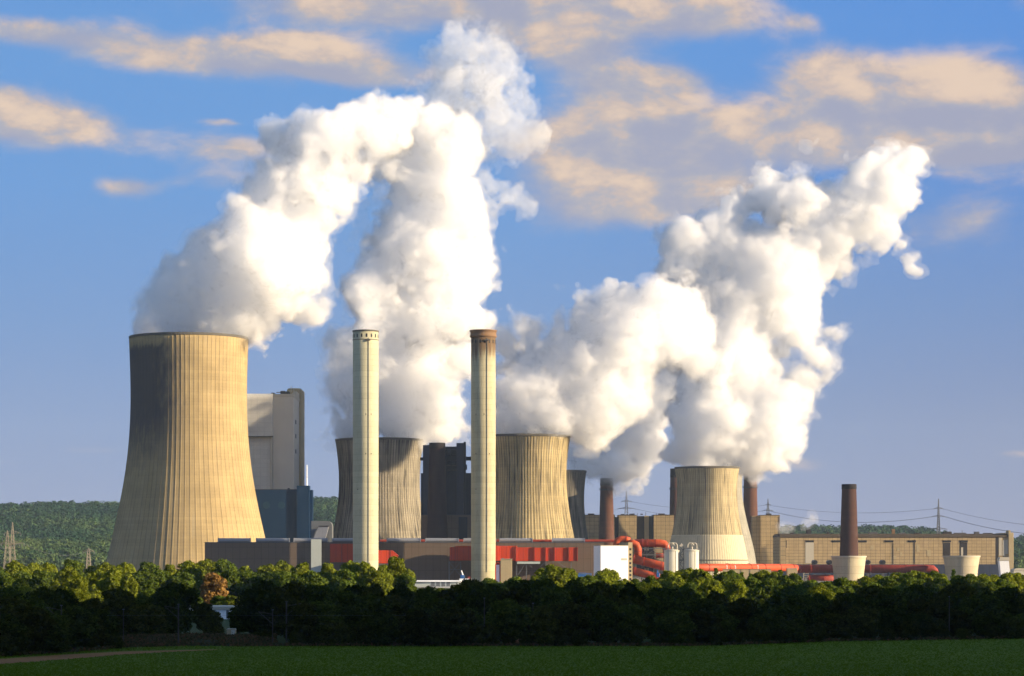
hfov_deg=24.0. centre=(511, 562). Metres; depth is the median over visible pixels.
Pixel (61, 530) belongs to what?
hill woods
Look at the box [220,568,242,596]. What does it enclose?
green tree
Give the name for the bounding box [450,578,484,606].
dark tree
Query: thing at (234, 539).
roof ventilator
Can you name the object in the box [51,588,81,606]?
dark tree
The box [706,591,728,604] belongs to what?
dark tree
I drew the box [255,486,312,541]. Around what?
blue hall
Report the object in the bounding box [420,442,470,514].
dark boiler house
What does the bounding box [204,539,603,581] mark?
turbine hall
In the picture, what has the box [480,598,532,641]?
dark tree
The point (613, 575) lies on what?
sunlit tree
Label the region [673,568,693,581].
sunlit tree
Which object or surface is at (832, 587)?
green tree
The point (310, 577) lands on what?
green tree
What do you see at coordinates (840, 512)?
power line
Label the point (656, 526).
boiler house row
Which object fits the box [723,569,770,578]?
yard wall
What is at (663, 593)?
dark tree
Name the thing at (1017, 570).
house
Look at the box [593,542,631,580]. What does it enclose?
white block
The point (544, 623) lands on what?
dark tree
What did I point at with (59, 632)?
dark tree
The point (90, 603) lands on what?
dark tree
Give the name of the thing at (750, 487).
brick chimney
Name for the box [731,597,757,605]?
dark tree
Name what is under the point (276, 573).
green tree
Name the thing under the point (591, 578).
green tree
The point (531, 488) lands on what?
cooling tower
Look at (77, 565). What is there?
green tree
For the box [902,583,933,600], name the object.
dark tree
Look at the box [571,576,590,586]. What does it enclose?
green tree
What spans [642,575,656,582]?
green tree
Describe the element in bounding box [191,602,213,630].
dark tree
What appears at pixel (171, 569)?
sunlit tree
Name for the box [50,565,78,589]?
sunlit tree
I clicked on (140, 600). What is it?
dark tree
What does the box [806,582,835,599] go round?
sunlit tree
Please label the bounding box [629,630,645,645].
dark shrub
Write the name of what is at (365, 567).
sunlit tree
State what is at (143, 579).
green tree
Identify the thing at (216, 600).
green tree
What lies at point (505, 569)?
control kiosk
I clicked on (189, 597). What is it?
dark tree
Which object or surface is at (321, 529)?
gallery house
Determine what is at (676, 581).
sunlit tree
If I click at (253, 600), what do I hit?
dark tree
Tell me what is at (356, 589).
dark tree
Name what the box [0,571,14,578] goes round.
green tree
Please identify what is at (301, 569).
sunlit tree
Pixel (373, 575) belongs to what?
sunlit tree
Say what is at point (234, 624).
dark tree
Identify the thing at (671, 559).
silo
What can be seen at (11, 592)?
dark tree
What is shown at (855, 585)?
sunlit tree
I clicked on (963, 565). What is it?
flared basin
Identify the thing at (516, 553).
flue duct
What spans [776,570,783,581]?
slim tree
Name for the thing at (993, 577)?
sunlit tree
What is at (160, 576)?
green tree
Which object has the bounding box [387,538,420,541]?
roof ventilator
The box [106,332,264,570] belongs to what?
cooling tower
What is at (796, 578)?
green tree
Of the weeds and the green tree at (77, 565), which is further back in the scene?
the green tree at (77, 565)
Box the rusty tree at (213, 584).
[199,572,228,604]
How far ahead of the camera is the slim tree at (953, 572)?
843.97 m
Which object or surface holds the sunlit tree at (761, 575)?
on the ground at (225, 625)
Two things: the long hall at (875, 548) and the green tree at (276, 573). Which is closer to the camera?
the green tree at (276, 573)
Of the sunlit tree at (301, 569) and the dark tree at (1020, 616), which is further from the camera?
the sunlit tree at (301, 569)
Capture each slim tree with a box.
[713,568,717,576]
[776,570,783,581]
[950,569,955,578]
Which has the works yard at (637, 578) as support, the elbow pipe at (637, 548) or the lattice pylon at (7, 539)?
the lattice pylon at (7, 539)
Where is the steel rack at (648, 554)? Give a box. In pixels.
[641,548,663,581]
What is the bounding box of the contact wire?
[102,615,431,615]
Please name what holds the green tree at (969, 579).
on the ground at (225, 625)
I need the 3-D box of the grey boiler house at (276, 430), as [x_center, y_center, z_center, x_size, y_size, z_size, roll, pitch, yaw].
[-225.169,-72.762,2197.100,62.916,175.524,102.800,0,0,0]
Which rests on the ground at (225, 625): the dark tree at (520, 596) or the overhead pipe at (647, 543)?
the dark tree at (520, 596)
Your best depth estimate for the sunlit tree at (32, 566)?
982.89 m
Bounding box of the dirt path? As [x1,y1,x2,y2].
[0,649,216,663]
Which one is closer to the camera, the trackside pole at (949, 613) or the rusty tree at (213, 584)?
the trackside pole at (949, 613)
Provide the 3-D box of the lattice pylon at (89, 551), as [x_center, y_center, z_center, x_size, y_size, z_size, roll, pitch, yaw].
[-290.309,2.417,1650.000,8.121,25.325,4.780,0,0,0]
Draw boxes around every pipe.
[380,539,614,541]
[613,536,630,544]
[628,539,641,556]
[632,555,663,570]
[632,567,660,579]
[635,539,670,549]
[656,553,662,557]
[699,563,801,572]
[797,564,938,580]
[807,575,833,580]
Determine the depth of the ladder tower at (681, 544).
1724.00 m
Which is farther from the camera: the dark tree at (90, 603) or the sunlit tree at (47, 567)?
the sunlit tree at (47, 567)
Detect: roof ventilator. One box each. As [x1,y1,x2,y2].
[218,538,250,541]
[256,538,289,541]
[293,538,327,541]
[332,538,352,541]
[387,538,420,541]
[425,538,458,541]
[463,538,470,541]
[499,538,532,541]
[552,538,584,541]
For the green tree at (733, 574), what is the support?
on the ground at (225, 625)
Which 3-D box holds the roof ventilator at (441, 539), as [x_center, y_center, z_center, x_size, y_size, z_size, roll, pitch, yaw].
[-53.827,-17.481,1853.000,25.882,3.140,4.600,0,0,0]
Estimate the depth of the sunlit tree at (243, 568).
1016.04 m
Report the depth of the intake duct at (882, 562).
2100.00 m
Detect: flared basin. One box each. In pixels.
[831,556,866,580]
[943,556,980,579]
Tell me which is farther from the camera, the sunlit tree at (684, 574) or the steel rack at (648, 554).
the steel rack at (648, 554)
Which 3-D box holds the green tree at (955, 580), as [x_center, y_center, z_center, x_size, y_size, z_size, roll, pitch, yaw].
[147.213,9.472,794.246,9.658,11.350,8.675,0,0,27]
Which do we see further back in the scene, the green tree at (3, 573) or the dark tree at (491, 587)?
the green tree at (3, 573)
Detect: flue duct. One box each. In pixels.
[378,550,398,564]
[449,546,577,579]
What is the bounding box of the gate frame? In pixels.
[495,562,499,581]
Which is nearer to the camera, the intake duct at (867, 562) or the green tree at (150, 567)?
the green tree at (150, 567)
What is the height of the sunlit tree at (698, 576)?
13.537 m
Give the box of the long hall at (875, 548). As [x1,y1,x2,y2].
[773,529,1013,577]
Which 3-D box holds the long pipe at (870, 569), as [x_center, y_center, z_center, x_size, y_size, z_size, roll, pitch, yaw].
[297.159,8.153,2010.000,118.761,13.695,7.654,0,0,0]
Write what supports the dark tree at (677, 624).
on the ground at (225, 625)
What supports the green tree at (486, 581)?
on the ground at (225, 625)
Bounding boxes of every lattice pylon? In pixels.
[1,522,23,560]
[1,530,19,568]
[84,548,94,567]
[618,491,634,511]
[763,500,772,513]
[931,499,945,533]
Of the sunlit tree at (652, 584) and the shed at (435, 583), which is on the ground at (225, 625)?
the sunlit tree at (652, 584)
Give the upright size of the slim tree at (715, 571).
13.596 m
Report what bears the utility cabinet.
on the ground at (225, 625)
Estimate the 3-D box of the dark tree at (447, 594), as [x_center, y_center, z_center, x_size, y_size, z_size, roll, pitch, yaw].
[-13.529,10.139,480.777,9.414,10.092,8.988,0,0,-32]
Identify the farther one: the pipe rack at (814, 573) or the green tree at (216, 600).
the pipe rack at (814, 573)
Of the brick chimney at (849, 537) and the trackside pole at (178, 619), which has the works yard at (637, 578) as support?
the brick chimney at (849, 537)
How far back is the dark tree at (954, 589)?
515.41 m
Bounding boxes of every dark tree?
[0,586,23,599]
[23,586,66,602]
[39,612,72,652]
[47,599,75,611]
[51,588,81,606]
[53,605,99,648]
[79,598,105,611]
[99,588,134,612]
[110,600,136,633]
[133,595,150,605]
[145,590,187,633]
[155,582,200,632]
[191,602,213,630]
[199,610,224,633]
[226,605,246,633]
[233,586,277,633]
[248,579,278,625]
[267,591,299,640]
[271,581,310,604]
[281,602,321,641]
[299,583,329,601]
[344,585,365,595]
[360,583,384,600]
[383,583,416,608]
[410,585,439,605]
[436,589,457,605]
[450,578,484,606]
[455,584,495,614]
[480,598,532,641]
[484,583,503,592]
[496,586,533,640]
[506,579,538,630]
[526,578,563,611]
[527,605,559,645]
[561,579,592,593]
[585,581,618,602]
[613,595,650,627]
[617,582,645,601]
[646,587,684,601]
[648,609,697,643]
[649,597,694,621]
[679,588,701,605]
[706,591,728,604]
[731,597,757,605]
[762,594,789,609]
[812,593,832,612]
[835,591,850,598]
[845,592,868,606]
[856,585,886,618]
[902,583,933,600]
[926,598,956,622]
[939,582,977,598]
[941,610,972,635]
[982,590,998,595]
[994,586,1023,605]
[1009,613,1023,628]
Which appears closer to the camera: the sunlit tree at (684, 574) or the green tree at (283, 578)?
the green tree at (283, 578)
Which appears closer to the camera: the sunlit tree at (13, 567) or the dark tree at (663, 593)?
the dark tree at (663, 593)
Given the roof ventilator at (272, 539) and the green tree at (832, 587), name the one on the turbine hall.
the roof ventilator at (272, 539)
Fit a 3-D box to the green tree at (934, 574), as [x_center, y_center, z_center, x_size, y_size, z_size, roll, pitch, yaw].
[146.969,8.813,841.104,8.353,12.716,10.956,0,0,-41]
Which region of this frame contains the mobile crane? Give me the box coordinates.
[459,570,469,581]
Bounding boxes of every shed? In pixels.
[186,605,234,618]
[415,580,461,586]
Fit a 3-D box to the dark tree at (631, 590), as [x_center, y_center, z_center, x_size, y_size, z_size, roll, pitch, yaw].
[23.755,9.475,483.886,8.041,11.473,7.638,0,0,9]
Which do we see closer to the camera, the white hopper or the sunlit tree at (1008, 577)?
the sunlit tree at (1008, 577)
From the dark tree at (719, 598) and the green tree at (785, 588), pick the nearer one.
the dark tree at (719, 598)
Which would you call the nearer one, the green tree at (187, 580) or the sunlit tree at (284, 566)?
the green tree at (187, 580)
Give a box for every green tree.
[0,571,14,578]
[0,575,15,587]
[8,578,28,589]
[12,571,31,585]
[28,570,56,590]
[63,559,84,571]
[78,571,87,587]
[129,571,158,597]
[137,561,160,573]
[137,588,155,596]
[149,569,170,591]
[166,571,194,589]
[196,577,204,600]
[210,595,224,604]
[212,558,241,578]
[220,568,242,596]
[232,570,263,595]
[260,571,272,580]
[268,570,283,581]
[273,571,300,588]
[293,570,328,586]
[327,569,355,591]
[396,573,416,592]
[480,577,501,588]
[501,576,520,589]
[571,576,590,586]
[584,575,597,583]
[630,578,640,584]
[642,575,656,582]
[678,581,703,598]
[714,571,730,590]
[727,570,745,581]
[744,576,760,607]
[751,578,779,606]
[772,578,797,600]
[781,573,804,584]
[791,579,817,595]
[821,581,841,600]
[831,577,854,592]
[860,581,881,588]
[875,576,900,590]
[892,576,931,594]
[925,570,939,581]
[931,578,952,593]
[949,575,959,583]
[957,574,978,585]
[970,578,1000,595]
[994,578,1015,587]
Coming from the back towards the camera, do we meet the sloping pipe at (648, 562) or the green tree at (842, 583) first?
the sloping pipe at (648, 562)
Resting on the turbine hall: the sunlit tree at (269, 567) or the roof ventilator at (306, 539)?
the roof ventilator at (306, 539)
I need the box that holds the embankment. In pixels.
[131,638,283,645]
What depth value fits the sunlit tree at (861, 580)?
800.40 m
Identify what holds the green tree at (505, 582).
on the ground at (225, 625)
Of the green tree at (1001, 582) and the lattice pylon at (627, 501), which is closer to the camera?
the green tree at (1001, 582)
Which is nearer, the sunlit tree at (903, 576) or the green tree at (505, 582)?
the green tree at (505, 582)
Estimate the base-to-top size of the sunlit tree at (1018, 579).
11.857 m
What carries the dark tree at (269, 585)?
on the ground at (225, 625)
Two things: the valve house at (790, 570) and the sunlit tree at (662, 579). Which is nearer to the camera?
the sunlit tree at (662, 579)
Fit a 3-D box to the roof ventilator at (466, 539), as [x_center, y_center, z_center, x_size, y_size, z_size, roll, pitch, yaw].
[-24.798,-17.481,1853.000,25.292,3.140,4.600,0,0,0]
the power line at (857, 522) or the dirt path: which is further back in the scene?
the power line at (857, 522)
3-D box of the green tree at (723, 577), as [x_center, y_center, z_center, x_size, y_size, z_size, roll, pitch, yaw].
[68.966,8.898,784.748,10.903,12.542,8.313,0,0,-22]
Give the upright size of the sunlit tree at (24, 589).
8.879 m
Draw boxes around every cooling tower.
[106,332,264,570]
[333,437,423,541]
[496,433,573,538]
[567,470,587,538]
[670,466,747,574]
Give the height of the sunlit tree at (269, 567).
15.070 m
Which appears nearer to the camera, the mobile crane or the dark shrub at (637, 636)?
the dark shrub at (637, 636)
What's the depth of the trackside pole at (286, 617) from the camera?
433.89 m
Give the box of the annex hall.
[421,515,470,538]
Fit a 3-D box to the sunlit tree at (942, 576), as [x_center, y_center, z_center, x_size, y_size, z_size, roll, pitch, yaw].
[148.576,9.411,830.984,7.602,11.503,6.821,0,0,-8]
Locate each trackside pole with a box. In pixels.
[122,609,123,640]
[165,604,178,642]
[258,609,272,642]
[285,601,300,642]
[948,596,949,635]
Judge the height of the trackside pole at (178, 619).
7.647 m
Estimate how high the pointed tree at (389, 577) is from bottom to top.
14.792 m
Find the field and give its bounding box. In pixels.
[0,639,1023,675]
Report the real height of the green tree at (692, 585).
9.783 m
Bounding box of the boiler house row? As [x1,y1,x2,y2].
[585,512,673,575]
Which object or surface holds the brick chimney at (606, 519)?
on the works yard at (637, 578)
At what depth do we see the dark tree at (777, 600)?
491.35 m
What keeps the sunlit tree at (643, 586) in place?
on the ground at (225, 625)
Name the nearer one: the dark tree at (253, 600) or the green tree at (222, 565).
the dark tree at (253, 600)
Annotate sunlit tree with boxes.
[3,560,29,576]
[18,585,33,598]
[27,562,41,574]
[40,562,58,571]
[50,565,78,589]
[65,575,91,603]
[84,565,95,578]
[88,569,104,602]
[92,562,115,572]
[95,567,121,597]
[117,562,136,575]
[117,574,138,596]
[164,564,176,576]
[176,560,205,589]
[196,559,216,575]
[219,595,239,604]
[238,566,251,572]
[255,563,280,573]
[274,560,294,571]
[290,562,309,575]
[317,562,336,584]
[340,560,360,584]
[352,560,374,586]
[362,568,388,595]
[530,568,544,581]
[538,564,570,586]
[564,568,577,579]
[593,571,610,584]
[595,568,621,582]
[611,578,633,593]
[635,581,650,599]
[647,580,661,589]
[657,570,675,587]
[666,575,686,588]
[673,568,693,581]
[686,568,713,592]
[699,577,724,597]
[723,579,749,602]
[747,569,770,581]
[770,571,778,579]
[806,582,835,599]
[848,580,860,591]
[856,576,876,586]
[871,575,883,580]
[889,572,901,581]
[898,570,918,582]
[916,571,933,589]
[934,574,948,581]
[976,573,991,581]
[990,574,999,583]
[998,572,1017,585]
[1012,572,1023,592]
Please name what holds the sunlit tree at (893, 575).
on the ground at (225, 625)
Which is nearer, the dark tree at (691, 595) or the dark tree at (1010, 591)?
the dark tree at (691, 595)
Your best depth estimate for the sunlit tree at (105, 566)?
985.90 m
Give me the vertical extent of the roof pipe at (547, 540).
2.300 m
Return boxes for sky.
[0,0,1023,537]
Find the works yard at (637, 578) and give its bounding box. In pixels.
[417,576,858,587]
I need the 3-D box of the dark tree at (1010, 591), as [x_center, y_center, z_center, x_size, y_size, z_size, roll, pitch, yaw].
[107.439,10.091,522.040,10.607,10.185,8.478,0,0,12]
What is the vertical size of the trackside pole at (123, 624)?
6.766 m
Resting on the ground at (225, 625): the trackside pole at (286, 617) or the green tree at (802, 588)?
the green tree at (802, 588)
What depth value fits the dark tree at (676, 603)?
452.25 m
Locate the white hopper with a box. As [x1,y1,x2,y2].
[997,557,1009,575]
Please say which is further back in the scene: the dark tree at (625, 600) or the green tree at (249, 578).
the green tree at (249, 578)
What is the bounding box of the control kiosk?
[500,558,511,582]
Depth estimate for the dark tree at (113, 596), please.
478.61 m
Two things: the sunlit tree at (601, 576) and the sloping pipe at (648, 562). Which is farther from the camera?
the sloping pipe at (648, 562)
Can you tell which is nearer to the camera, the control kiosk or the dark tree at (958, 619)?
the dark tree at (958, 619)
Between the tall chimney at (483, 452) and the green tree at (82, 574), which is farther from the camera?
the tall chimney at (483, 452)
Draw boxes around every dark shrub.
[99,634,125,648]
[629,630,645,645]
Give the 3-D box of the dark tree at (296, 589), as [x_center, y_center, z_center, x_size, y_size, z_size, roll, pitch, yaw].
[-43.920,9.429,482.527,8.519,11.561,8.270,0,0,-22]
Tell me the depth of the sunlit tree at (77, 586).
721.37 m
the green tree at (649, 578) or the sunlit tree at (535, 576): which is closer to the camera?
the green tree at (649, 578)
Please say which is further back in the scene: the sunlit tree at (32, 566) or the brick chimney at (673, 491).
the brick chimney at (673, 491)
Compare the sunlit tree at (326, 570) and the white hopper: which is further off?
the white hopper
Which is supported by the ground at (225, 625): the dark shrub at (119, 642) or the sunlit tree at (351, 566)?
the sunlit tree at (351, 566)
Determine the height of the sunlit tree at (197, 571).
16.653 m
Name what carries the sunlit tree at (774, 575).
on the ground at (225, 625)
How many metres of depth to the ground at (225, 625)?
489.56 m
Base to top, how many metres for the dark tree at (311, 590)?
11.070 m
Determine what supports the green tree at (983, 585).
on the ground at (225, 625)
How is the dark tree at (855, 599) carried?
on the ground at (225, 625)
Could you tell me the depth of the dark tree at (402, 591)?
482.70 m
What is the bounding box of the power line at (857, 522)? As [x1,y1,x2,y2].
[771,511,927,522]
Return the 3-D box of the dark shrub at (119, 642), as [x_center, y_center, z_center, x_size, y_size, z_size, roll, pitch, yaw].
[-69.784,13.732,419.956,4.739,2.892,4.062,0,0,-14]
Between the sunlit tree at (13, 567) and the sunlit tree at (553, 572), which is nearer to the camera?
the sunlit tree at (553, 572)
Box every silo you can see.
[664,543,679,571]
[684,543,698,569]
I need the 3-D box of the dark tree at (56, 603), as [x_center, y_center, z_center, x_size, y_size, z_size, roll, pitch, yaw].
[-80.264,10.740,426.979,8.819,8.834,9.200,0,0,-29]
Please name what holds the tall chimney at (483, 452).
on the works yard at (637, 578)
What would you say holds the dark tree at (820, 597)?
on the ground at (225, 625)
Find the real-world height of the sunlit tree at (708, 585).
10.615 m
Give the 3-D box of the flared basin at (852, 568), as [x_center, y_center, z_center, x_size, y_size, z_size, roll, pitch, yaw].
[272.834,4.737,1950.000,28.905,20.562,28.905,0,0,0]
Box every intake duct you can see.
[865,560,870,576]
[879,560,885,576]
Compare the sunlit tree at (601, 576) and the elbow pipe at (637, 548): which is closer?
the sunlit tree at (601, 576)
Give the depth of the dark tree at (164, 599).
466.53 m
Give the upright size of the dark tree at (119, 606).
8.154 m
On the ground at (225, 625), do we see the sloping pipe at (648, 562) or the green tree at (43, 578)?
the green tree at (43, 578)
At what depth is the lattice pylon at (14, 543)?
1499.68 m
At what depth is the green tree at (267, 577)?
902.61 m
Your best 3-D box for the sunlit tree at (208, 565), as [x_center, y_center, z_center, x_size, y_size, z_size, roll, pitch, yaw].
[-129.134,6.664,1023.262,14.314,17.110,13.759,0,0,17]
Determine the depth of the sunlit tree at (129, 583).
775.05 m
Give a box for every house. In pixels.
[247,386,304,488]
[311,521,332,541]
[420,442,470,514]
[786,568,797,575]
[1010,568,1023,574]
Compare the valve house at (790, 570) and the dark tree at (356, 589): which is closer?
the dark tree at (356, 589)
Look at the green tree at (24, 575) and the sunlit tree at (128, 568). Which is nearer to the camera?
the green tree at (24, 575)
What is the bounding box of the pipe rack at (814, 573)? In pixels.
[803,573,832,580]
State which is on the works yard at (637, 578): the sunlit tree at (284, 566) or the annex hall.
the annex hall
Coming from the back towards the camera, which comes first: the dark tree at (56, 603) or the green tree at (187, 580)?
the green tree at (187, 580)
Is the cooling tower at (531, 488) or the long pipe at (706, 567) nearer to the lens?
the long pipe at (706, 567)
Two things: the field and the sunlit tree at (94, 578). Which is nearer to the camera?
the field
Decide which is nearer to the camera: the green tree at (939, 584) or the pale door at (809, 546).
the green tree at (939, 584)
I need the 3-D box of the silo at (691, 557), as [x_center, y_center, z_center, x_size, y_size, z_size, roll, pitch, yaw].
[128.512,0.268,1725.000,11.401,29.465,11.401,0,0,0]
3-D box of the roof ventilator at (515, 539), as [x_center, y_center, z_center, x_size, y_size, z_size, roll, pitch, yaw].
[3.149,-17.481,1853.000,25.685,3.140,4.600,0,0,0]
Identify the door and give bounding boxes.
[459,517,466,538]
[805,542,813,562]
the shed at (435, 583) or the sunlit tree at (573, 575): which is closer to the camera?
the sunlit tree at (573, 575)
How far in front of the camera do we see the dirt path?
384.79 m
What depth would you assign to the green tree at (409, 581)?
799.30 m
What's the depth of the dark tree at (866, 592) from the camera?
505.12 m
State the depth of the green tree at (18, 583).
686.32 m
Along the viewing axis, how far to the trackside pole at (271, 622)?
432.94 m
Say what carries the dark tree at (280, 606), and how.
on the ground at (225, 625)
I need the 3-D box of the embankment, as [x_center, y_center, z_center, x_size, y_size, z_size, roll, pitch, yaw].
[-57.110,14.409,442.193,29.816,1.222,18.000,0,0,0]
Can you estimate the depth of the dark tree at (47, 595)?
443.97 m
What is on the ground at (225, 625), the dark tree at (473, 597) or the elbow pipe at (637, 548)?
the dark tree at (473, 597)
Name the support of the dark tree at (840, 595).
on the ground at (225, 625)
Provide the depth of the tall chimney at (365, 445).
1815.63 m
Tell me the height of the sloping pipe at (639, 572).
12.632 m
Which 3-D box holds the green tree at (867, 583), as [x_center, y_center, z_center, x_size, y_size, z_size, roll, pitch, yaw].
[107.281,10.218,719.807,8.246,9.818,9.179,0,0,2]
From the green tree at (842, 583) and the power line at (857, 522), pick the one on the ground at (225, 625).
the green tree at (842, 583)
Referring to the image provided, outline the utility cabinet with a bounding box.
[227,628,235,638]
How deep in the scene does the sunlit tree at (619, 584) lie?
699.01 m
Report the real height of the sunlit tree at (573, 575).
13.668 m
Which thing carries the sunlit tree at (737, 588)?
on the ground at (225, 625)
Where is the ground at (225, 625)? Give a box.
[27,588,996,654]
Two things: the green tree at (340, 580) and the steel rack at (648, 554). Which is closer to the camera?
the green tree at (340, 580)
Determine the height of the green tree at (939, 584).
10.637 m
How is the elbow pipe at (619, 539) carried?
attached to the elbow pipe at (637, 548)
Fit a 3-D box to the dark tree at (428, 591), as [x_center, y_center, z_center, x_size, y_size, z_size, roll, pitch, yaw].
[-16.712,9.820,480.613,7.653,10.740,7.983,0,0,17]
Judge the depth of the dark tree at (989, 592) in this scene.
517.14 m
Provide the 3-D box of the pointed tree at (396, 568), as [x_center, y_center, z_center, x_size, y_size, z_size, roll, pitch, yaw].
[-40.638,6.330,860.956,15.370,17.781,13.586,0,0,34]
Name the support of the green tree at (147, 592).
on the ground at (225, 625)
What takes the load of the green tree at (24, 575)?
on the ground at (225, 625)
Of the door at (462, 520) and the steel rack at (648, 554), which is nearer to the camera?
the steel rack at (648, 554)
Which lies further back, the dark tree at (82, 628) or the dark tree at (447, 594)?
the dark tree at (447, 594)
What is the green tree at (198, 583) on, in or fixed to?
on the ground at (225, 625)
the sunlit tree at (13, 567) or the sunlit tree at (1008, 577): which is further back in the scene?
the sunlit tree at (13, 567)
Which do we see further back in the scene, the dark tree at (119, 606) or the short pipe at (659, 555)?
the short pipe at (659, 555)
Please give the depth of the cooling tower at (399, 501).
2175.34 m
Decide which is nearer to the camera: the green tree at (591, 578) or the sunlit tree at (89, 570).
the green tree at (591, 578)
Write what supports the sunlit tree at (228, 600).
on the ground at (225, 625)
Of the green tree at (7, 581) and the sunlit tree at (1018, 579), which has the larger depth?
the sunlit tree at (1018, 579)
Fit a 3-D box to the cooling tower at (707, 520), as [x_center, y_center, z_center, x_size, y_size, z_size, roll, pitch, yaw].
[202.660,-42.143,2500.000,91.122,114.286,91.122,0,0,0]
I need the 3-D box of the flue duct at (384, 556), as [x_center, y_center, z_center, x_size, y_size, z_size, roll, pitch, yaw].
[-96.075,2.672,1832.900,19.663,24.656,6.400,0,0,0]
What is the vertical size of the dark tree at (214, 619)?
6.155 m
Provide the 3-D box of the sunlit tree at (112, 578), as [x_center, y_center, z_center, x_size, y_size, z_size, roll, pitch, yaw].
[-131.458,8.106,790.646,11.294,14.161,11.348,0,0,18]
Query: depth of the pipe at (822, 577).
2003.91 m
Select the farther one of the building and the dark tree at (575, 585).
the building
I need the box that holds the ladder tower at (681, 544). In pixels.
[680,543,683,568]
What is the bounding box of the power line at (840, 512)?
[771,505,927,512]
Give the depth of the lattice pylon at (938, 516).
2639.26 m
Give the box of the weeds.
[0,632,1023,656]
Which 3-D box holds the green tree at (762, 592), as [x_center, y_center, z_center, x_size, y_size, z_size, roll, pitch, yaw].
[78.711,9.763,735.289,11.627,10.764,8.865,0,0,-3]
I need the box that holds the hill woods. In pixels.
[0,496,1023,570]
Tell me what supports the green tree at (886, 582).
on the ground at (225, 625)
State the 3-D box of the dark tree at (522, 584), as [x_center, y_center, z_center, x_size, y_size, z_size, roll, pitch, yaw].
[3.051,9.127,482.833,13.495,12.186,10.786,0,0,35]
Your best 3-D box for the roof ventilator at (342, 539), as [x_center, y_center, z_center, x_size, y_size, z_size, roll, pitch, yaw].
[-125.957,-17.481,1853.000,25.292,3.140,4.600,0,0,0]
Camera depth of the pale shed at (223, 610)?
640.00 m
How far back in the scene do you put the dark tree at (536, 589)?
476.95 m
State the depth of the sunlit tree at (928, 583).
833.26 m
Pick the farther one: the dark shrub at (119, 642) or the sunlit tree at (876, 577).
the sunlit tree at (876, 577)
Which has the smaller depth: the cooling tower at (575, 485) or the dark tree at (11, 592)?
the dark tree at (11, 592)
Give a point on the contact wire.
(286, 615)
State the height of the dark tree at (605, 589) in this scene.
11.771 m
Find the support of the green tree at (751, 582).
on the ground at (225, 625)
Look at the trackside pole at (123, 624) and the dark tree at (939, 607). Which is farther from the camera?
the dark tree at (939, 607)
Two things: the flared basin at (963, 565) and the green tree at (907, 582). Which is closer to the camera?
the green tree at (907, 582)
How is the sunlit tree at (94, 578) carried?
on the ground at (225, 625)
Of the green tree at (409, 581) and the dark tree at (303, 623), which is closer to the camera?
the dark tree at (303, 623)
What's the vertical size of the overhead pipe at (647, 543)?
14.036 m
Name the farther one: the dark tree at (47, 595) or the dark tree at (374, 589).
the dark tree at (374, 589)
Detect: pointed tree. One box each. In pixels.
[378,564,393,593]
[386,556,415,586]
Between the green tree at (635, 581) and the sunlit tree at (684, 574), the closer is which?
the green tree at (635, 581)
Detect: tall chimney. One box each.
[352,329,378,569]
[470,329,496,580]
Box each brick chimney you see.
[599,478,613,544]
[669,468,676,519]
[743,471,757,534]
[840,484,857,555]
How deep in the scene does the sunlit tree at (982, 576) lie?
802.62 m
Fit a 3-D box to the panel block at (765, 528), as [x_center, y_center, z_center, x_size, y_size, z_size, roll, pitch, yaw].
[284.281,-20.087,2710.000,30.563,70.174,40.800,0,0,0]
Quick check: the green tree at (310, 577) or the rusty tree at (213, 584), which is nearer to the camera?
the green tree at (310, 577)
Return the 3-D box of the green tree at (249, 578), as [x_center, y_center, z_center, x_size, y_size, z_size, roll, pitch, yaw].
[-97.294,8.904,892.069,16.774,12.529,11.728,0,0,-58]
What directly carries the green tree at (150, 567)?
on the ground at (225, 625)
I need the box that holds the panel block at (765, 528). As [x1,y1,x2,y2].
[751,514,779,571]
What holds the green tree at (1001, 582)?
on the ground at (225, 625)
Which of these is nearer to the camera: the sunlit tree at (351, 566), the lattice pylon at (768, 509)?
the sunlit tree at (351, 566)
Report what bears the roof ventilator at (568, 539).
on the turbine hall

